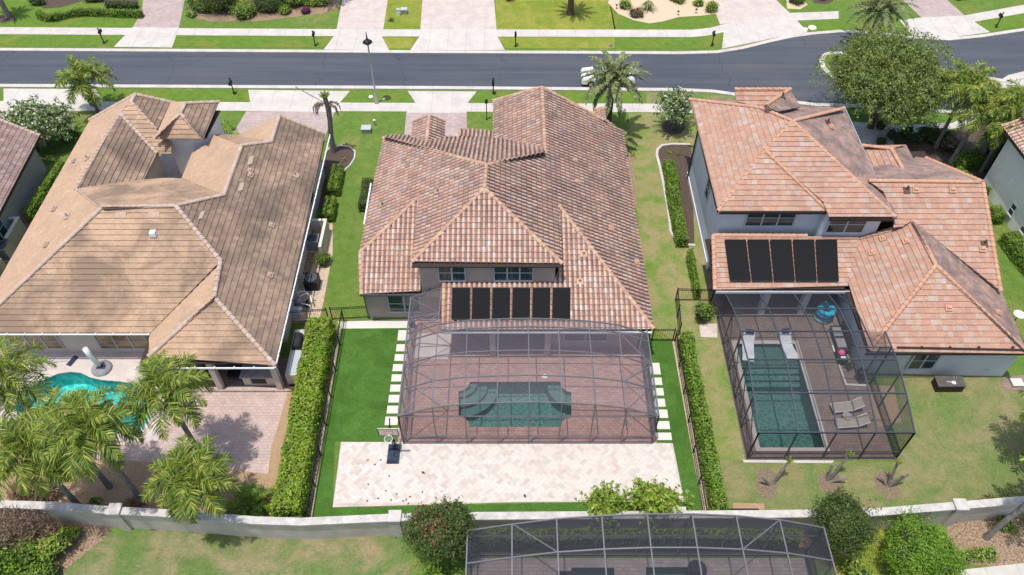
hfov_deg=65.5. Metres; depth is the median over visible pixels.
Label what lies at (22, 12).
lawn
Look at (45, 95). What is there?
driveway
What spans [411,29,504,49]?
driveway
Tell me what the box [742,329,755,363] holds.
pool lounger
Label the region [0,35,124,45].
lawn
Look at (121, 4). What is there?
hedge
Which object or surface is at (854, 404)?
sun lounger
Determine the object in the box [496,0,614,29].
lawn
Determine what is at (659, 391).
stepping slab
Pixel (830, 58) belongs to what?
median island
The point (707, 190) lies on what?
window
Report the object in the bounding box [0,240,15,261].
air conditioner
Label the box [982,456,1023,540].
queen palm
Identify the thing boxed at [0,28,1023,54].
kerb
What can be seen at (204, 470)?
queen palm
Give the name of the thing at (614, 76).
date palm
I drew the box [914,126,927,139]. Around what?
grass clump
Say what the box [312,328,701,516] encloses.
artificial turf
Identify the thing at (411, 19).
lawn
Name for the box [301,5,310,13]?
shrub
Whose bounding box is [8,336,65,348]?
window
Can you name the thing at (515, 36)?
mailbox
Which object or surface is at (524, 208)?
house
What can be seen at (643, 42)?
lawn
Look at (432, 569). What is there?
shrub
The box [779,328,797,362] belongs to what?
pool lounger
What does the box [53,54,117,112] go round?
palm tree
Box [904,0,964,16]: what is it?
driveway
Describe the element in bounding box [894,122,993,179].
mulch bed
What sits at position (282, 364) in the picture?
patio
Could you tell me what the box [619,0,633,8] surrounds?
shrub
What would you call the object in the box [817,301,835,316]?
swim ring
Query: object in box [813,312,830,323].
swim ring
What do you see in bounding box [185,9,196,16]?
shrub
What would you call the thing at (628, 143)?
date palm
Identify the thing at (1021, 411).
queen palm
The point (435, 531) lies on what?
holly tree
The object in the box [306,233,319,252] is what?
air conditioner
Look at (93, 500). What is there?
grass clump
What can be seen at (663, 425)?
stepping slab
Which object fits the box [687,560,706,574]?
round spa table
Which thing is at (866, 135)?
driveway
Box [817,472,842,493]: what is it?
mulch bed
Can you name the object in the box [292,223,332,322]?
gravel bed
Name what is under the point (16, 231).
utility enclosure
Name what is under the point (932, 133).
shrub
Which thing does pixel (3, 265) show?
air conditioner
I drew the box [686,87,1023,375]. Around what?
house
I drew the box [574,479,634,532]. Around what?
garden shrub
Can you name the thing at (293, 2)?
shrub
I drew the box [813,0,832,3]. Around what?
mulch bed
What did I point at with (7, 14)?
date palm
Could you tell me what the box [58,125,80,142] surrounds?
shrub
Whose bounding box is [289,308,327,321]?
metal fence
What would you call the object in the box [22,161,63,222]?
hedge
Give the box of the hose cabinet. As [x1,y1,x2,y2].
[1009,378,1023,386]
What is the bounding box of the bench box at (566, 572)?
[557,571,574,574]
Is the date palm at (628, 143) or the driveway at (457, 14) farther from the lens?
the driveway at (457, 14)
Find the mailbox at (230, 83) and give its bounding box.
[228,77,234,93]
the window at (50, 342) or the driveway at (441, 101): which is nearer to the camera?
the window at (50, 342)
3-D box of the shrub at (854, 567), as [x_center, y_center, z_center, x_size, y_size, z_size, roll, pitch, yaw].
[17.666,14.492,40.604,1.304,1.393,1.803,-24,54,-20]
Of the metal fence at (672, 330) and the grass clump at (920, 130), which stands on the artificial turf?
the metal fence at (672, 330)
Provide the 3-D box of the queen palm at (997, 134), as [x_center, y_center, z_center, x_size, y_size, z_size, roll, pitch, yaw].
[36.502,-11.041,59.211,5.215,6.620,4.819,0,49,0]
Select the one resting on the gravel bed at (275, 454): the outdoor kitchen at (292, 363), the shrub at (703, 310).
the outdoor kitchen at (292, 363)
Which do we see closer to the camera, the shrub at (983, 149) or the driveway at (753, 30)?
the shrub at (983, 149)
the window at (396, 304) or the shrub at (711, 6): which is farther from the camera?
the shrub at (711, 6)
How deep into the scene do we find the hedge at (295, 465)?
45.68 m
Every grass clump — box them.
[88,496,103,504]
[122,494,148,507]
[220,120,236,133]
[638,0,657,11]
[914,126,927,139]
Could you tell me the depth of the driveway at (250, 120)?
66.12 m
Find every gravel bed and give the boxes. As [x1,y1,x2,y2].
[263,321,306,516]
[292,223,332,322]
[306,328,340,516]
[672,340,707,509]
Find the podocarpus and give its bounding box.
[867,503,970,574]
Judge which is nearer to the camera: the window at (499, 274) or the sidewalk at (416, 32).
the window at (499, 274)
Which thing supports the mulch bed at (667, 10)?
on the lawn at (621, 22)
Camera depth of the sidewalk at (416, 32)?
74.72 m
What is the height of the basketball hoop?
2.960 m
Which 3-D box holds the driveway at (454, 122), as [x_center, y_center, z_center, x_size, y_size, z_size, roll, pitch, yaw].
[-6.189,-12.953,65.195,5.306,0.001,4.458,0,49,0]
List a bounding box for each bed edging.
[324,145,355,170]
[656,143,694,245]
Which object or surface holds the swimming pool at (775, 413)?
in the pool deck at (783, 319)
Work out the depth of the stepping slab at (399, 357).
50.20 m
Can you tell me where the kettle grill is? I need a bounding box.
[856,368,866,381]
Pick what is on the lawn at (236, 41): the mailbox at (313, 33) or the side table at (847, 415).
the mailbox at (313, 33)
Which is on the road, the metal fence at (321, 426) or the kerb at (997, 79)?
the kerb at (997, 79)
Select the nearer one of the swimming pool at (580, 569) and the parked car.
the swimming pool at (580, 569)
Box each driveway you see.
[0,88,107,110]
[114,27,178,46]
[133,0,184,27]
[232,111,333,137]
[246,90,349,111]
[324,29,388,49]
[337,0,387,28]
[404,113,466,136]
[407,91,476,112]
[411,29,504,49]
[420,0,496,28]
[716,0,788,23]
[722,13,806,48]
[854,127,893,144]
[900,16,988,37]
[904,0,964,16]
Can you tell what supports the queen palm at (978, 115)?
on the mulch bed at (939, 154)
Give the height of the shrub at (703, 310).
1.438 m
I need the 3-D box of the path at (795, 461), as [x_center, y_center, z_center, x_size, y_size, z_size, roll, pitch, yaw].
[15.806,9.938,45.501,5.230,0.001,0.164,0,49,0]
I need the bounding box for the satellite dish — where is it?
[1014,310,1023,320]
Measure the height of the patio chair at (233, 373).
0.675 m
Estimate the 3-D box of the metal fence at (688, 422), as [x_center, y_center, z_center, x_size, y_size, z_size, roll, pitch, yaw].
[10.420,7.632,46.751,0.065,1.160,12.065,0,49,0]
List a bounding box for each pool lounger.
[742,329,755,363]
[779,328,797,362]
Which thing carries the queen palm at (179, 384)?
on the pool deck at (242, 423)
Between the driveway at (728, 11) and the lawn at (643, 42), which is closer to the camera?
the lawn at (643, 42)
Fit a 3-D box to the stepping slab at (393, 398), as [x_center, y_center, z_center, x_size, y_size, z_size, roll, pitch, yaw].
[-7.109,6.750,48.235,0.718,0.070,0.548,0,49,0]
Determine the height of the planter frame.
0.240 m
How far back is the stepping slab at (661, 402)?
47.98 m
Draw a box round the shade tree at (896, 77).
[809,24,968,132]
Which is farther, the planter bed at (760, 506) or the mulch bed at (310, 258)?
the mulch bed at (310, 258)
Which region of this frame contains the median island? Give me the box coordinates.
[824,55,1023,90]
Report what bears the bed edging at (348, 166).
on the mulch bed at (340, 154)
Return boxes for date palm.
[0,0,11,17]
[566,0,573,15]
[579,49,651,121]
[624,130,636,154]
[845,0,919,37]
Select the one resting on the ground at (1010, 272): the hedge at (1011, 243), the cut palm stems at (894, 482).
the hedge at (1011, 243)
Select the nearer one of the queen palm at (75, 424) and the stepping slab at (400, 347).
the queen palm at (75, 424)
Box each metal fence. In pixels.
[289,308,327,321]
[304,309,344,516]
[329,306,367,318]
[651,328,675,340]
[674,330,707,509]
[675,287,714,335]
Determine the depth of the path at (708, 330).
51.66 m
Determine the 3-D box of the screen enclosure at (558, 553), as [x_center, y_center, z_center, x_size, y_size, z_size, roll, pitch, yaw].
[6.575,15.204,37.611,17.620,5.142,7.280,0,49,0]
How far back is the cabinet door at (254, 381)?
48.57 m
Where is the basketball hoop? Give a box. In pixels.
[377,418,400,463]
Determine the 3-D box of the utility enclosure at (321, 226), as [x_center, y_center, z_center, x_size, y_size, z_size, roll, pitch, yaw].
[-13.720,-3.418,56.163,1.161,1.300,2.780,0,49,0]
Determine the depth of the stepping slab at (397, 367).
49.70 m
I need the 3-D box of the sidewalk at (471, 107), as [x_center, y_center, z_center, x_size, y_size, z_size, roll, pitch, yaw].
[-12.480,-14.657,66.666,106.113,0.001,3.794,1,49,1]
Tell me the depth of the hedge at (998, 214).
57.62 m
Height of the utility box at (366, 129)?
0.445 m
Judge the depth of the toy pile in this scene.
49.72 m
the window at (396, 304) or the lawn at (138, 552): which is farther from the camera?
the window at (396, 304)
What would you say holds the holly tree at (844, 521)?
on the ground at (1010, 272)
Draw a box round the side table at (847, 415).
[842,412,851,419]
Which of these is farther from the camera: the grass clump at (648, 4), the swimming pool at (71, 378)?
the grass clump at (648, 4)
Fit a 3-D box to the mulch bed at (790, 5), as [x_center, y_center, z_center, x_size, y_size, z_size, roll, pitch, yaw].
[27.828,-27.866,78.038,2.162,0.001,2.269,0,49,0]
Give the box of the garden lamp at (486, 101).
[485,99,487,119]
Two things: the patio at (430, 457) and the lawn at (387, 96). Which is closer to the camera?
the patio at (430, 457)
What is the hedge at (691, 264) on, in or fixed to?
on the lawn at (665, 266)
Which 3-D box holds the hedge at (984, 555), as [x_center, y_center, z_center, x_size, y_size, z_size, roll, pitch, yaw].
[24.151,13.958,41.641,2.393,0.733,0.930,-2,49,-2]
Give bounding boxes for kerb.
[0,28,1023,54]
[0,84,971,113]
[819,51,1023,94]
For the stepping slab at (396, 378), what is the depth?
49.16 m
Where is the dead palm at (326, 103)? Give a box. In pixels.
[296,87,340,152]
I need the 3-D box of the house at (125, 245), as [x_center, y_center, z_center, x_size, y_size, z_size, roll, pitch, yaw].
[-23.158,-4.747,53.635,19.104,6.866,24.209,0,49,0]
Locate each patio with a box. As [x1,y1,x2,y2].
[155,358,293,386]
[334,442,681,502]
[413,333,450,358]
[1003,375,1023,390]
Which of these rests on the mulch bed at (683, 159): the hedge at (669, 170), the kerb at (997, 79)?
the hedge at (669, 170)
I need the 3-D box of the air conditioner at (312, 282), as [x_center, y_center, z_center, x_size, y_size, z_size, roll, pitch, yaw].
[-13.491,-0.384,53.766,1.150,0.978,1.150,0,49,0]
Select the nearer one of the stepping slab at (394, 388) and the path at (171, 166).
the stepping slab at (394, 388)
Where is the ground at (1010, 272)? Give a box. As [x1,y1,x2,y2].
[0,0,1023,574]
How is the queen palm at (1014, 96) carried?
on the mulch bed at (939, 154)
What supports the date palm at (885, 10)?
on the lawn at (829, 24)
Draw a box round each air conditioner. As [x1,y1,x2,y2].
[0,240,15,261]
[0,258,6,276]
[303,272,322,292]
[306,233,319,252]
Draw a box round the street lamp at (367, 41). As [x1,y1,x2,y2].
[362,33,378,103]
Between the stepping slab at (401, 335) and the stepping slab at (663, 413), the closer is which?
the stepping slab at (663, 413)
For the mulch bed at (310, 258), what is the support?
on the gravel bed at (318, 300)
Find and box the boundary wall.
[0,496,1023,538]
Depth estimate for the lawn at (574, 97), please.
68.02 m
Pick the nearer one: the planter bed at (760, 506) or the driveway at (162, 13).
the planter bed at (760, 506)
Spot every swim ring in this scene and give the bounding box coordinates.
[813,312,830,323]
[815,306,833,318]
[815,310,833,321]
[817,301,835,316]
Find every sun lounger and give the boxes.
[30,355,78,366]
[829,397,864,412]
[836,413,870,429]
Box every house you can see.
[0,92,329,389]
[0,118,46,240]
[358,86,655,355]
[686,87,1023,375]
[984,117,1023,240]
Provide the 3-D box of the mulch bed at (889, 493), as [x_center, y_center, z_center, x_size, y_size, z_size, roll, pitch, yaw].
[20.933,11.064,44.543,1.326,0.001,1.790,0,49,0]
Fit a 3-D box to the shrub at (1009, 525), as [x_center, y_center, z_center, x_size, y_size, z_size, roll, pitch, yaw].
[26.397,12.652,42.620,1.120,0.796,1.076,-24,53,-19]
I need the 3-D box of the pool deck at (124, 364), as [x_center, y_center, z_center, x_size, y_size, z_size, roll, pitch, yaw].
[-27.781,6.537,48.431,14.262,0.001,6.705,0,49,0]
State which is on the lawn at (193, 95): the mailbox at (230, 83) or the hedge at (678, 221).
the mailbox at (230, 83)
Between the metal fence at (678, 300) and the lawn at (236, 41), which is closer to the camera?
the metal fence at (678, 300)
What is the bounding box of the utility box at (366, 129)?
[361,125,371,133]
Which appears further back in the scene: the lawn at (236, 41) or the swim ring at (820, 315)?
the lawn at (236, 41)
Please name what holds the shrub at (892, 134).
on the mulch bed at (939, 154)
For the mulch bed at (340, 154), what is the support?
on the lawn at (342, 288)
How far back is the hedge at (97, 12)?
76.00 m
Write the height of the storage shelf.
1.000 m
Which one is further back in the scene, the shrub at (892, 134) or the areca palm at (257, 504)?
the shrub at (892, 134)
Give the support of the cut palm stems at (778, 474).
on the mulch bed at (764, 489)
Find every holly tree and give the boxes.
[395,490,477,571]
[799,483,885,562]
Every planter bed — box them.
[733,503,763,509]
[869,386,900,426]
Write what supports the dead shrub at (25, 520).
on the mulch bed at (88, 539)
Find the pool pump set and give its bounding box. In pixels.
[292,291,314,316]
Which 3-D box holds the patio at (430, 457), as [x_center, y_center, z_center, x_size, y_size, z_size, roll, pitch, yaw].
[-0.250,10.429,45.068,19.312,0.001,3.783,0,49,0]
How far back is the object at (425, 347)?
50.80 m
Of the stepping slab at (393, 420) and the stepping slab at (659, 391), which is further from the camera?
the stepping slab at (659, 391)
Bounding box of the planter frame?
[729,508,759,509]
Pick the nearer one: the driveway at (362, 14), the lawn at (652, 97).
the lawn at (652, 97)
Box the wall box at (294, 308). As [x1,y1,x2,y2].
[291,306,298,311]
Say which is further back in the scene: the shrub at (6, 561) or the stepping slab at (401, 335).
the stepping slab at (401, 335)
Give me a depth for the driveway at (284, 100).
67.82 m
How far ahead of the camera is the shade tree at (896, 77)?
59.85 m
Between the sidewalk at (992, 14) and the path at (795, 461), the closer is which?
the path at (795, 461)
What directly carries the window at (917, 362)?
in the house at (896, 243)
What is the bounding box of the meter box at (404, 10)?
[400,7,407,14]
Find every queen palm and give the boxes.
[0,335,57,421]
[0,403,81,503]
[15,385,112,489]
[29,384,146,505]
[113,350,215,452]
[139,431,241,524]
[933,58,1001,148]
[947,77,1020,163]
[971,100,1023,172]
[982,78,1023,169]
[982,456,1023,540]
[1017,386,1023,455]
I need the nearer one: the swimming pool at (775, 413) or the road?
the swimming pool at (775, 413)
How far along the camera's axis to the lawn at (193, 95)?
68.30 m
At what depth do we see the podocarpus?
39.45 m
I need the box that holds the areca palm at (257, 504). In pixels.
[223,480,273,516]
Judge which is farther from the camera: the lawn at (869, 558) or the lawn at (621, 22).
the lawn at (621, 22)
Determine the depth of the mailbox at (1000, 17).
74.52 m
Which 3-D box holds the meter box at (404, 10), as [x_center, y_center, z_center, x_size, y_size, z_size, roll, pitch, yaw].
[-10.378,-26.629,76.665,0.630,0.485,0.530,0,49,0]
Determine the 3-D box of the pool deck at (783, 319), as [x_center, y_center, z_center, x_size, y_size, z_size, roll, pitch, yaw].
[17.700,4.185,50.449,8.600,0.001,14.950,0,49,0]
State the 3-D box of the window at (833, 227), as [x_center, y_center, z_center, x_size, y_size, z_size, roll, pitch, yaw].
[21.437,-4.015,50.991,2.500,1.580,0.090,0,49,0]
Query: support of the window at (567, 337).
in the house at (524, 208)
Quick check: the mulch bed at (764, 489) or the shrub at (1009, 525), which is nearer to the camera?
the shrub at (1009, 525)
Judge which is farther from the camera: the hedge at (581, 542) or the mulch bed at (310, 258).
the mulch bed at (310, 258)
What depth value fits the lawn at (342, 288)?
59.47 m
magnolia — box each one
[0,93,81,146]
[652,85,695,127]
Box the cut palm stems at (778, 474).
[761,456,794,485]
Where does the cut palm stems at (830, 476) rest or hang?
on the mulch bed at (824, 485)
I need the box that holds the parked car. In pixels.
[580,64,634,87]
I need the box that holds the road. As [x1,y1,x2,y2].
[0,32,1023,109]
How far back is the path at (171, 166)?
62.19 m
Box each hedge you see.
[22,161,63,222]
[34,6,143,22]
[104,0,138,9]
[268,316,336,517]
[320,195,337,222]
[326,163,344,196]
[357,177,373,212]
[474,526,801,550]
[662,158,679,187]
[665,181,688,247]
[677,331,728,509]
[686,247,701,298]
[951,149,986,170]
[956,166,991,195]
[958,546,999,564]
[990,205,1007,225]
[997,230,1023,275]
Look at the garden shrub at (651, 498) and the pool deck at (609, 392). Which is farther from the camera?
the pool deck at (609, 392)
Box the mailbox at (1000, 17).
[995,12,1003,27]
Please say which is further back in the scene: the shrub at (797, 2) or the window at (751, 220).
the shrub at (797, 2)
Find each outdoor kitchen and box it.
[239,364,275,384]
[285,329,304,383]
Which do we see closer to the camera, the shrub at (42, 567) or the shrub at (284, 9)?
the shrub at (42, 567)
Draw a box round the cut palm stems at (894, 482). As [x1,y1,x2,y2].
[879,457,909,486]
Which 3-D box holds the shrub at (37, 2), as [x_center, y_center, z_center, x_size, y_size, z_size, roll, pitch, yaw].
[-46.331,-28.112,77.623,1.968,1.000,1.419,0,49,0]
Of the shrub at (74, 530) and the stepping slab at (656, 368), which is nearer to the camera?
the shrub at (74, 530)
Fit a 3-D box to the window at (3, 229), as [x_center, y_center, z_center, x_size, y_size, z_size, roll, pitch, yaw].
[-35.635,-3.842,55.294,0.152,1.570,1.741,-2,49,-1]
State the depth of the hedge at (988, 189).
60.09 m
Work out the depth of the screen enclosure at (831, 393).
45.52 m
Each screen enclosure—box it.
[397,288,659,443]
[465,513,836,574]
[716,294,915,459]
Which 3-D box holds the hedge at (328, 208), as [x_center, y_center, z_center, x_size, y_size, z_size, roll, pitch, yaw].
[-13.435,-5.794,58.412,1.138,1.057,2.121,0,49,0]
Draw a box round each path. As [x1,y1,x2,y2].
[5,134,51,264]
[159,130,233,177]
[338,320,415,328]
[699,323,717,337]
[743,460,833,462]
[958,563,1023,574]
[1000,71,1023,87]
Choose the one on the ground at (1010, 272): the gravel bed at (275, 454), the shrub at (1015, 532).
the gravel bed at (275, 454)
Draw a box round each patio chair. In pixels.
[201,364,215,379]
[227,364,241,378]
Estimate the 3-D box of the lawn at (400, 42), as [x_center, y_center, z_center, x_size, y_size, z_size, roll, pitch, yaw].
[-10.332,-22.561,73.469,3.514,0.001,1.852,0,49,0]
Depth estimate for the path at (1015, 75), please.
69.60 m
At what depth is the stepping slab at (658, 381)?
49.02 m
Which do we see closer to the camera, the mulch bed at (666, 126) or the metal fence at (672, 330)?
the metal fence at (672, 330)
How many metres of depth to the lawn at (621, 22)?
75.76 m
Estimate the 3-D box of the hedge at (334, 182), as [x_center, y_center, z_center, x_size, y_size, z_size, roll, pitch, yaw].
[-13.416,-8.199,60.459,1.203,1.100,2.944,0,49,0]
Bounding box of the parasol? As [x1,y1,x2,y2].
[82,347,112,376]
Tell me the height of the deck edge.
0.100 m
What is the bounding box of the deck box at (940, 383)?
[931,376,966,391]
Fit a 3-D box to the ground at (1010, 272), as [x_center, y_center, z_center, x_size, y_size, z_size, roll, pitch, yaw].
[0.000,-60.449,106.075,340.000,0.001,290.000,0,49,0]
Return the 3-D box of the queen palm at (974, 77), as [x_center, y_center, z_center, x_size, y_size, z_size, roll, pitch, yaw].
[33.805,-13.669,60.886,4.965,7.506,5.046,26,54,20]
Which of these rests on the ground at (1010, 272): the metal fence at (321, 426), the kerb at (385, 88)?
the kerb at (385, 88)
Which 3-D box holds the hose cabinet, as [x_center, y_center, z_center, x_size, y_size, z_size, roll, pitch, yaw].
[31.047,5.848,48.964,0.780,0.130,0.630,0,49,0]
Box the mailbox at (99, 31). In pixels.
[97,28,104,43]
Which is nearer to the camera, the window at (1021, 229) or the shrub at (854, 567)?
the shrub at (854, 567)
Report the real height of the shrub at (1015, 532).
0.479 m
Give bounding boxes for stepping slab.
[385,417,397,424]
[387,406,397,413]
[388,395,398,402]
[390,385,400,391]
[391,374,402,381]
[392,364,404,371]
[394,354,406,360]
[396,344,407,351]
[397,330,408,340]
[649,363,660,374]
[651,378,661,384]
[653,388,663,395]
[654,399,665,406]
[655,410,667,417]
[656,421,669,429]
[656,433,671,439]
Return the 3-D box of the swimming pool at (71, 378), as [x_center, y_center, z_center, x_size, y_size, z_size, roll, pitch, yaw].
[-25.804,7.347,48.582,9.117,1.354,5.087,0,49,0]
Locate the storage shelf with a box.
[829,320,852,352]
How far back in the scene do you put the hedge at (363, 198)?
59.02 m
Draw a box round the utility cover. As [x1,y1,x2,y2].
[808,25,815,29]
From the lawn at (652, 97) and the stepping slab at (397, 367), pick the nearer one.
the stepping slab at (397, 367)
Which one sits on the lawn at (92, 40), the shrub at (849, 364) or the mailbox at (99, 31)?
the mailbox at (99, 31)
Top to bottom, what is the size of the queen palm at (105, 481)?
7.857 m
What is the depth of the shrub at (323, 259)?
54.89 m
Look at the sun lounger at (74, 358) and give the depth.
50.01 m
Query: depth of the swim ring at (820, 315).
51.59 m
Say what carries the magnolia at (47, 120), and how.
on the ground at (1010, 272)
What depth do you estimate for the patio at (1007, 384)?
48.97 m
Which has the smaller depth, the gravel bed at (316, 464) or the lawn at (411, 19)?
the gravel bed at (316, 464)
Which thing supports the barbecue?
on the outdoor kitchen at (292, 363)
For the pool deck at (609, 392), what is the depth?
49.07 m
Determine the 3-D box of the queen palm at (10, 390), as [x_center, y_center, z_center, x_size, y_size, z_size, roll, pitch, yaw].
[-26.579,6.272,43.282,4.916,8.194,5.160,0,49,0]
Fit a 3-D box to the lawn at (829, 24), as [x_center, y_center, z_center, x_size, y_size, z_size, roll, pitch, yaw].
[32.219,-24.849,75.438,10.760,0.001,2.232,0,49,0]
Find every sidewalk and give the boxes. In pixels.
[0,11,838,36]
[0,101,975,132]
[965,5,1023,21]
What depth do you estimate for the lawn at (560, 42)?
73.52 m
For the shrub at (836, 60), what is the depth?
71.06 m
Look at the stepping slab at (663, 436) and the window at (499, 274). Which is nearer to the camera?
the stepping slab at (663, 436)
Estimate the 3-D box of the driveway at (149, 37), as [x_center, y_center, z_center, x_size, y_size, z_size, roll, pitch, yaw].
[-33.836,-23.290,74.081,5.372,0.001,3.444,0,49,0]
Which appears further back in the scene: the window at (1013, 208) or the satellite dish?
the window at (1013, 208)
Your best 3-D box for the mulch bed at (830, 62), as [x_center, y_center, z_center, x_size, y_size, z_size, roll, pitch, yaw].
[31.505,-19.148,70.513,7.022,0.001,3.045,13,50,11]
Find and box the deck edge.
[831,345,866,386]
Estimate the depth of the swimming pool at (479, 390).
49.03 m
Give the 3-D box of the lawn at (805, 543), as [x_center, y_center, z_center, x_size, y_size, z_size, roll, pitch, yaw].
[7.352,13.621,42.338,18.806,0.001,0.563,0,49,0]
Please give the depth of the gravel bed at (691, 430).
47.42 m
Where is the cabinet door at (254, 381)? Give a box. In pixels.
[250,379,266,383]
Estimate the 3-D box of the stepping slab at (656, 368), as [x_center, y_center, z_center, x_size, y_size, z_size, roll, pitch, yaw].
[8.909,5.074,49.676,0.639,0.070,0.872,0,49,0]
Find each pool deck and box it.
[0,348,288,473]
[0,352,166,443]
[398,317,656,442]
[471,558,807,574]
[705,266,894,459]
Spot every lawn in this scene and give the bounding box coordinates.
[0,0,180,27]
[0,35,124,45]
[59,530,409,574]
[98,90,249,100]
[173,35,332,47]
[291,112,403,324]
[341,92,414,101]
[382,37,418,48]
[383,0,421,28]
[468,92,645,102]
[474,539,825,548]
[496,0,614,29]
[498,37,613,47]
[610,0,799,29]
[614,33,723,47]
[629,113,744,459]
[646,92,733,102]
[719,374,1023,509]
[798,19,904,31]
[832,528,887,574]
[976,13,1023,31]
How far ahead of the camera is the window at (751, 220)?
51.56 m
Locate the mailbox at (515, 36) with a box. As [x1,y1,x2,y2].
[514,31,516,46]
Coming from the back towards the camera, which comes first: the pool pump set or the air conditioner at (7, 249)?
the air conditioner at (7, 249)
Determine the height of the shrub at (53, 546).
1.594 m
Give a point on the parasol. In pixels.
(101, 368)
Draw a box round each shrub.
[0,499,66,555]
[0,525,15,552]
[0,547,28,574]
[3,477,67,501]
[9,530,41,569]
[23,557,60,574]
[27,0,45,4]
[33,528,73,560]
[57,524,79,540]
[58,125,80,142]
[182,0,214,13]
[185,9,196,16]
[201,0,239,13]
[226,0,255,20]
[249,0,289,12]
[278,4,290,14]
[284,0,306,6]
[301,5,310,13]
[303,0,330,7]
[313,251,331,264]
[420,555,448,574]
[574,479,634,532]
[618,475,694,532]
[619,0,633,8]
[627,6,643,17]
[692,0,704,6]
[692,301,717,319]
[705,0,719,12]
[789,0,805,4]
[832,54,842,63]
[841,556,873,574]
[843,357,855,369]
[872,119,925,144]
[916,123,956,144]
[940,132,965,151]
[976,131,1007,161]
[993,515,1016,533]
[1009,525,1022,534]
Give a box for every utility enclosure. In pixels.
[4,216,26,248]
[311,219,329,253]
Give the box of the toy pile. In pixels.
[834,349,847,364]
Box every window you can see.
[0,218,7,240]
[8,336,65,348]
[93,336,147,348]
[291,277,296,299]
[310,191,316,214]
[387,296,421,312]
[437,268,465,281]
[493,268,533,281]
[563,334,607,341]
[704,178,710,202]
[743,214,797,226]
[824,221,867,233]
[904,352,942,369]
[1006,201,1017,217]
[1018,222,1023,235]
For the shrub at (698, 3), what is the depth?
77.38 m
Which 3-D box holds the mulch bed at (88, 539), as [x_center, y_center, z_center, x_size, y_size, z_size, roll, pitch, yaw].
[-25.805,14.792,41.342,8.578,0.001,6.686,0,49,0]
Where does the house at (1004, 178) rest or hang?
on the ground at (1010, 272)
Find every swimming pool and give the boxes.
[8,367,154,438]
[454,378,575,430]
[568,564,617,574]
[642,564,689,574]
[731,340,829,450]
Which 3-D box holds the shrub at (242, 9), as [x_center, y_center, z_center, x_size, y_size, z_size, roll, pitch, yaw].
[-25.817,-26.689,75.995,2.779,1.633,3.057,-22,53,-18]
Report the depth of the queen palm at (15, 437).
37.89 m
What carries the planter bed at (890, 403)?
on the ground at (1010, 272)
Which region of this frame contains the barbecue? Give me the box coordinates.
[291,332,303,349]
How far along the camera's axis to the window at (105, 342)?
49.71 m
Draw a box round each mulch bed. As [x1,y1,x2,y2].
[0,15,15,22]
[0,457,267,516]
[2,522,110,574]
[39,0,137,8]
[187,0,339,20]
[303,232,320,274]
[319,146,353,218]
[608,0,721,22]
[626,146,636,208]
[658,145,693,243]
[661,120,684,134]
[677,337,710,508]
[755,467,777,498]
[786,0,807,8]
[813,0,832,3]
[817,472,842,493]
[827,60,837,69]
[874,471,899,499]
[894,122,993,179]
[947,517,1023,565]
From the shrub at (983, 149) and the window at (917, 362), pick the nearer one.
the window at (917, 362)
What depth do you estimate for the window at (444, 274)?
48.48 m
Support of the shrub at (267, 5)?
on the mulch bed at (224, 14)
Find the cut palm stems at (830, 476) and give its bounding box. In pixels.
[826,449,854,482]
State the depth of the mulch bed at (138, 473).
44.53 m
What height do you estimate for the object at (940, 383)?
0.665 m
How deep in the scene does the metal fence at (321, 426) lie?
46.64 m
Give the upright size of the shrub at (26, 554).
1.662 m
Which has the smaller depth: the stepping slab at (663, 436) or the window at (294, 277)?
the stepping slab at (663, 436)
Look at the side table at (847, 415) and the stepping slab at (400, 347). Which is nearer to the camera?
the side table at (847, 415)
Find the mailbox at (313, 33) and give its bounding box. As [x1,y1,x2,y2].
[312,30,316,45]
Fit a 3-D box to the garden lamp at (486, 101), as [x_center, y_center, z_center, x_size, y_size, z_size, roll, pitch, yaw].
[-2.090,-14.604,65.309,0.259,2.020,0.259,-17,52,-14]
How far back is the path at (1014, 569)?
41.40 m
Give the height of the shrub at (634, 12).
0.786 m
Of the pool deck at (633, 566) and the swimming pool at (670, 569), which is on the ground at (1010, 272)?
the pool deck at (633, 566)
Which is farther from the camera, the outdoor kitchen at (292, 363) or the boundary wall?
the outdoor kitchen at (292, 363)
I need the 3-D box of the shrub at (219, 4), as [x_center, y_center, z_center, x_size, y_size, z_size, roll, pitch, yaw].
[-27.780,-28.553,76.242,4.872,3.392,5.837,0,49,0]
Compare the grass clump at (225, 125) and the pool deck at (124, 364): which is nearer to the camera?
the pool deck at (124, 364)
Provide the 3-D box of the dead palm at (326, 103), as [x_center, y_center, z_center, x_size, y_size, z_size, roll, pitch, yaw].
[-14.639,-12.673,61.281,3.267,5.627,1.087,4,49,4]
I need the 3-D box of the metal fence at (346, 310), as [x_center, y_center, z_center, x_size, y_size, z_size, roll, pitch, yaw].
[-10.590,1.632,51.813,2.415,1.310,0.069,-3,49,-3]
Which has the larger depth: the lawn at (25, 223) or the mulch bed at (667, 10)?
the mulch bed at (667, 10)
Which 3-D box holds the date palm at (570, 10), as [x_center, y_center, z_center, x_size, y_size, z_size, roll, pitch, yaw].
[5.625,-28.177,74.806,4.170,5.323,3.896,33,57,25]

